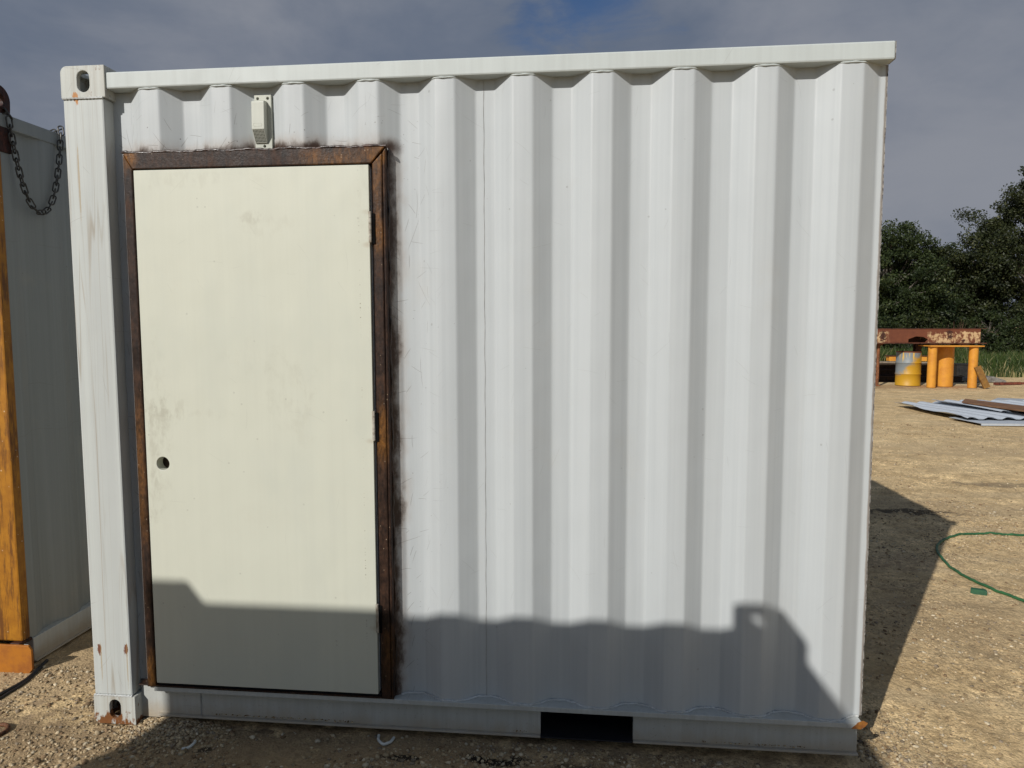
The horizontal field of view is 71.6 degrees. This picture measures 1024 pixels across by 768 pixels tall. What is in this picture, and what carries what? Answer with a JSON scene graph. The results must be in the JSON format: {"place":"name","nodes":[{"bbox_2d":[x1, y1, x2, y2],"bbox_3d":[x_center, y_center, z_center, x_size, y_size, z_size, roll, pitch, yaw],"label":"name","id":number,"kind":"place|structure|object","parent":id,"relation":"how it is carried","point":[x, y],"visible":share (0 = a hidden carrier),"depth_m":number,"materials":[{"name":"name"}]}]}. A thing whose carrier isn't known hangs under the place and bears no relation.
{"place":"outdoors","nodes":[
{"label":"outdoors","id":0,"kind":"place"},
{"bbox_2d":[0,327,1023,767],"bbox_3d":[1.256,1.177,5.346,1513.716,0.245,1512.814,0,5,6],"label":"ground","id":1,"kind":"structure","parent":0,"point":[892,417],"depth_m":3.35,"materials":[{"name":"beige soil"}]},
{"bbox_2d":[0,722,9,735],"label":"rusty ring","id":2,"kind":"object","parent":1,"relation":"on","point":[6,729],"visible":1,"depth_m":2.86,"materials":[{"name":"brown metal"}]},
{"bbox_2d":[0,667,42,699],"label":"black cable","id":3,"kind":"object","parent":1,"relation":"on","point":[18,686],"visible":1,"depth_m":3.19,"materials":[{"name":"rubber"}]},
{"bbox_2d":[0,659,48,695],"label":"black cable","id":4,"kind":"object","parent":1,"relation":"on","point":[42,664],"visible":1,"depth_m":3.23,"materials":[{"name":"rubber"}]},
{"bbox_2d":[0,85,91,672],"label":"orange framed container","id":5,"kind":"object","parent":1,"relation":"on","point":[45,604],"visible":0.19,"depth_m":3.46,"materials":[{"name":"metal"}]},
{"bbox_2d":[2,107,64,214],"bbox_3d":[-2.306,-1.048,3.402,0.110,0.473,0.409,0,5,6],"label":"hanging chain","id":6,"kind":"object","parent":5,"relation":"hanging from","point":[13,145],"visible":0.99,"depth_m":3.36,"materials":[{"name":"black metal"}]},
{"bbox_2d":[181,740,196,749],"bbox_3d":[-1.250,1.402,2.755,0.026,0.019,0.062,4,6,37],"label":"bent tube scrap","id":7,"kind":"object","parent":1,"relation":"on","point":[191,745],"visible":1,"depth_m":2.75,"materials":[{"name":"grey plastic"}]},
{"bbox_2d":[377,734,394,745],"bbox_3d":[-0.498,1.386,2.763,0.074,0.017,0.050,1,5,14],"label":"curved hook","id":8,"kind":"object","parent":1,"relation":"on","point":[385,743],"visible":1,"depth_m":2.75,"materials":[{"name":"grey plastic"}]},
{"bbox_2d":[60,41,896,755],"bbox_3d":[-0.083,0.000,3.837,3.014,2.591,2.454,0,5,6],"label":"shipping container","id":9,"kind":"object","parent":1,"relation":"on","point":[530,395],"visible":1,"depth_m":2.65,"materials":[{"name":"white metal"}]},
{"bbox_2d":[134,165,381,693],"bbox_3d":[-0.961,0.198,2.745,0.931,2.012,0.067,0,5,6],"label":"door","id":10,"kind":"structure","parent":9,"relation":"in","point":[257,295],"depth_m":2.71,"materials":[{"name":"beige paint"}]},
{"bbox_2d":[875,344,882,385],"bbox_3d":[9.421,-0.495,18.294,0.160,1.088,0.160,0,5,6],"label":"support post","id":11,"kind":"object","parent":1,"relation":"on","point":[877,366],"visible":0.86,"depth_m":18.27,"materials":[{"name":"brown metal"}]},
{"bbox_2d":[877,328,986,343],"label":"rusty beam","id":12,"kind":"structure","parent":11,"relation":"on","point":[928,335],"depth_m":17.96,"materials":[{"name":"metal"}]},
{"bbox_2d":[876,311,912,350],"bbox_3d":[13.971,-1.847,27.437,3.365,2.330,2.311,0,5,6],"label":"bush","id":13,"kind":"object","parent":1,"relation":"on","point":[889,324],"visible":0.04,"depth_m":26.82,"materials":[{"name":"green plant"}]},
{"bbox_2d":[885,355,927,360],"bbox_3d":[12.251,-0.583,22.082,1.180,0.610,0.280,0,5,6],"label":"yellow trestle","id":14,"kind":"object","parent":1,"relation":"on","point":[893,357],"visible":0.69,"depth_m":21.99,"materials":[{"name":"orange paint"}]},
{"bbox_2d":[894,351,921,385],"bbox_3d":[10.327,-0.412,18.511,0.612,0.884,0.612,0,5,6],"label":"steel drum","id":15,"kind":"object","parent":1,"relation":"on","point":[908,369],"visible":1,"depth_m":18.28,"materials":[{"name":"paint"}]},
{"bbox_2d":[913,344,921,350],"bbox_3d":[10.476,-0.947,18.359,0.150,0.204,0.170,0,5,6],"label":"steel stub","id":16,"kind":"object","parent":15,"relation":"on","point":[916,347],"visible":0.73,"depth_m":18.29,"materials":[{"name":"brown metal"}]},
{"bbox_2d":[883,311,947,351],"bbox_3d":[15.463,-1.780,27.655,3.228,2.151,2.190,-1,5,-14],"label":"bush","id":17,"kind":"object","parent":1,"relation":"on","point":[924,324],"visible":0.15,"depth_m":27.20,"materials":[{"name":"green plant"}]},
{"bbox_2d":[875,375,964,381],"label":"steel beam","id":18,"kind":"structure","parent":1,"relation":"on","point":[886,378],"depth_m":19.58,"materials":[{"name":"black metal"}]},
{"bbox_2d":[875,369,926,374],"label":"steel beam","id":19,"kind":"structure","parent":18,"relation":"on","point":[889,372],"depth_m":19.73,"materials":[{"name":"black metal"}]},
{"bbox_2d":[878,218,978,327],"bbox_3d":[15.301,-3.737,28.434,5.814,5.918,3.824,0,5,6],"label":"bushy tree","id":20,"kind":"object","parent":1,"relation":"on","point":[904,282],"visible":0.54,"depth_m":27.56,"materials":[{"name":"green plant"}]},
{"bbox_2d":[918,345,984,387],"bbox_3d":[11.067,-0.459,18.027,1.270,1.055,0.840,0,5,6],"label":"pipe stand","id":21,"kind":"object","parent":1,"relation":"on","point":[940,366],"visible":0.98,"depth_m":17.77,"materials":[{"name":"orange paint"}]},
{"bbox_2d":[916,314,995,353],"bbox_3d":[17.343,-1.759,27.807,3.689,2.081,2.288,0,5,6],"label":"bush","id":22,"kind":"object","parent":1,"relation":"on","point":[971,326],"visible":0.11,"depth_m":27.52,"materials":[{"name":"green plant"}]},
{"bbox_2d":[953,363,967,376],"bbox_3d":[13.203,-0.384,20.786,0.560,0.430,0.450,0,5,6],"label":"black box","id":23,"kind":"object","parent":1,"relation":"on","point":[960,369],"visible":0.46,"depth_m":20.60,"materials":[{"name":"paint"}]},
{"bbox_2d":[929,242,995,342],"bbox_3d":[21.449,-4.111,34.770,5.363,5.572,4.402,0,5,6],"label":"bushy tree","id":24,"kind":"object","parent":1,"relation":"on","point":[952,244],"depth_m":34.32,"materials":[{"name":"green plant"}]},
{"bbox_2d":[912,247,1017,335],"bbox_3d":[18.408,-3.355,30.271,5.853,4.838,3.638,0,5,6],"label":"bushy tree","id":25,"kind":"object","parent":1,"relation":"on","point":[962,288],"visible":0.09,"depth_m":29.29,"materials":[{"name":"green plant"}]},
{"bbox_2d":[935,532,1023,601],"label":"garden hose","id":26,"kind":"object","parent":1,"relation":"on","point":[968,577],"visible":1,"depth_m":4.82,"materials":[{"name":"green rubber"}]},
{"bbox_2d":[939,166,1023,331],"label":"oak tree","id":27,"kind":"object","parent":1,"relation":"on","point":[998,240],"visible":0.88,"depth_m":28.34,"materials":[{"name":"green plant"}]},
{"bbox_2d":[974,365,989,388],"bbox_3d":[11.620,-0.170,17.553,0.370,0.585,0.100,2,5,26],"label":"wooden plank","id":28,"kind":"object","parent":1,"relation":"on","point":[980,373],"visible":1,"depth_m":17.53,"materials":[{"name":"brown wood"}]},
{"bbox_2d":[949,417,1023,425],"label":"flat sheet","id":29,"kind":"object","parent":1,"relation":"on","point":[987,421],"visible":1,"depth_m":11.39,"materials":[{"name":"white paint"}]},
{"bbox_2d":[895,401,1023,418],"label":"corrugated sheet","id":30,"kind":"object","parent":29,"relation":"on","point":[965,411],"visible":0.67,"depth_m":12.35,"materials":[{"name":"white paint"}]},
{"bbox_2d":[932,399,1023,412],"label":"corrugated sheet","id":31,"kind":"object","parent":30,"relation":"on","point":[1015,402],"visible":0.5,"depth_m":13.12,"materials":[{"name":"white paint"}]},
{"bbox_2d":[962,399,1023,411],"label":"rusty plate","id":32,"kind":"object","parent":31,"relation":"on","point":[997,405],"visible":1,"depth_m":12.48,"materials":[{"name":"brown metal"}]},
{"bbox_2d":[954,305,1023,353],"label":"bush","id":33,"kind":"object","parent":1,"relation":"on","point":[1000,326],"visible":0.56,"depth_m":27.41,"materials":[{"name":"green plant"}]},
{"bbox_2d":[993,382,1023,384],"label":"red channel","id":34,"kind":"object","parent":1,"relation":"on","point":[1008,383],"visible":1,"depth_m":18.54,"materials":[{"name":"red metal"}]},
{"bbox_2d":[994,398,1023,400],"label":"grey sheet","id":35,"kind":"object","parent":1,"relation":"on","point":[1004,399],"visible":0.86,"depth_m":14.37,"materials":[{"name":"grey metal"}]},
{"bbox_2d":[1001,319,1023,352],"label":"bush","id":36,"kind":"object","parent":1,"relation":"on","point":[1021,329],"visible":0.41,"depth_m":27.25,"materials":[{"name":"green plant"}]},
{"bbox_2d":[0,0,1023,317],"label":"sky","id":37,"kind":"structure","parent":0,"point":[954,136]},
{"bbox_2d":[879,365,926,369],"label":"steel beam","id":38,"kind":"structure","parent":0,"point":[892,367],"depth_m":19.80,"materials":[{"name":"black metal"}]},
{"bbox_2d":[879,361,926,364],"bbox_3d":[10.204,-0.591,19.951,3.000,0.085,0.300,0,5,6],"label":"weathered plank","id":39,"kind":"object","parent":38,"relation":"on","point":[892,363],"visible":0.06,"depth_m":19.77,"materials":[{"name":"grey wood"}]},
{"bbox_2d":[876,346,1023,377],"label":"grass","id":40,"kind":"structure","parent":0,"point":[1008,364],"depth_m":22.89,"materials":[{"name":"green plant"}]},
{"bbox_2d":[932,320,981,348],"bbox_3d":[16.721,-1.542,26.790,1.823,1.760,1.343,0,5,6],"label":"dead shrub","id":41,"kind":"object","parent":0,"point":[960,327],"visible":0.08,"depth_m":26.73,"materials":[{"name":"plant"}]},
{"bbox_2d":[970,587,986,595],"bbox_3d":[2.811,1.249,4.276,0.084,0.034,0.036,3,6,34],"label":"green block","id":42,"kind":"object","parent":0,"point":[978,591],"depth_m":4.26,"materials":[{"name":"plastic"}]},
{"bbox_2d":[962,375,1005,381],"bbox_3d":[13.031,-0.148,19.618,0.893,0.160,0.600,0,5,6],"label":"grey slab","id":43,"kind":"object","parent":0,"point":[992,379],"depth_m":19.32,"materials":[{"name":"grey concrete"}]}
]}

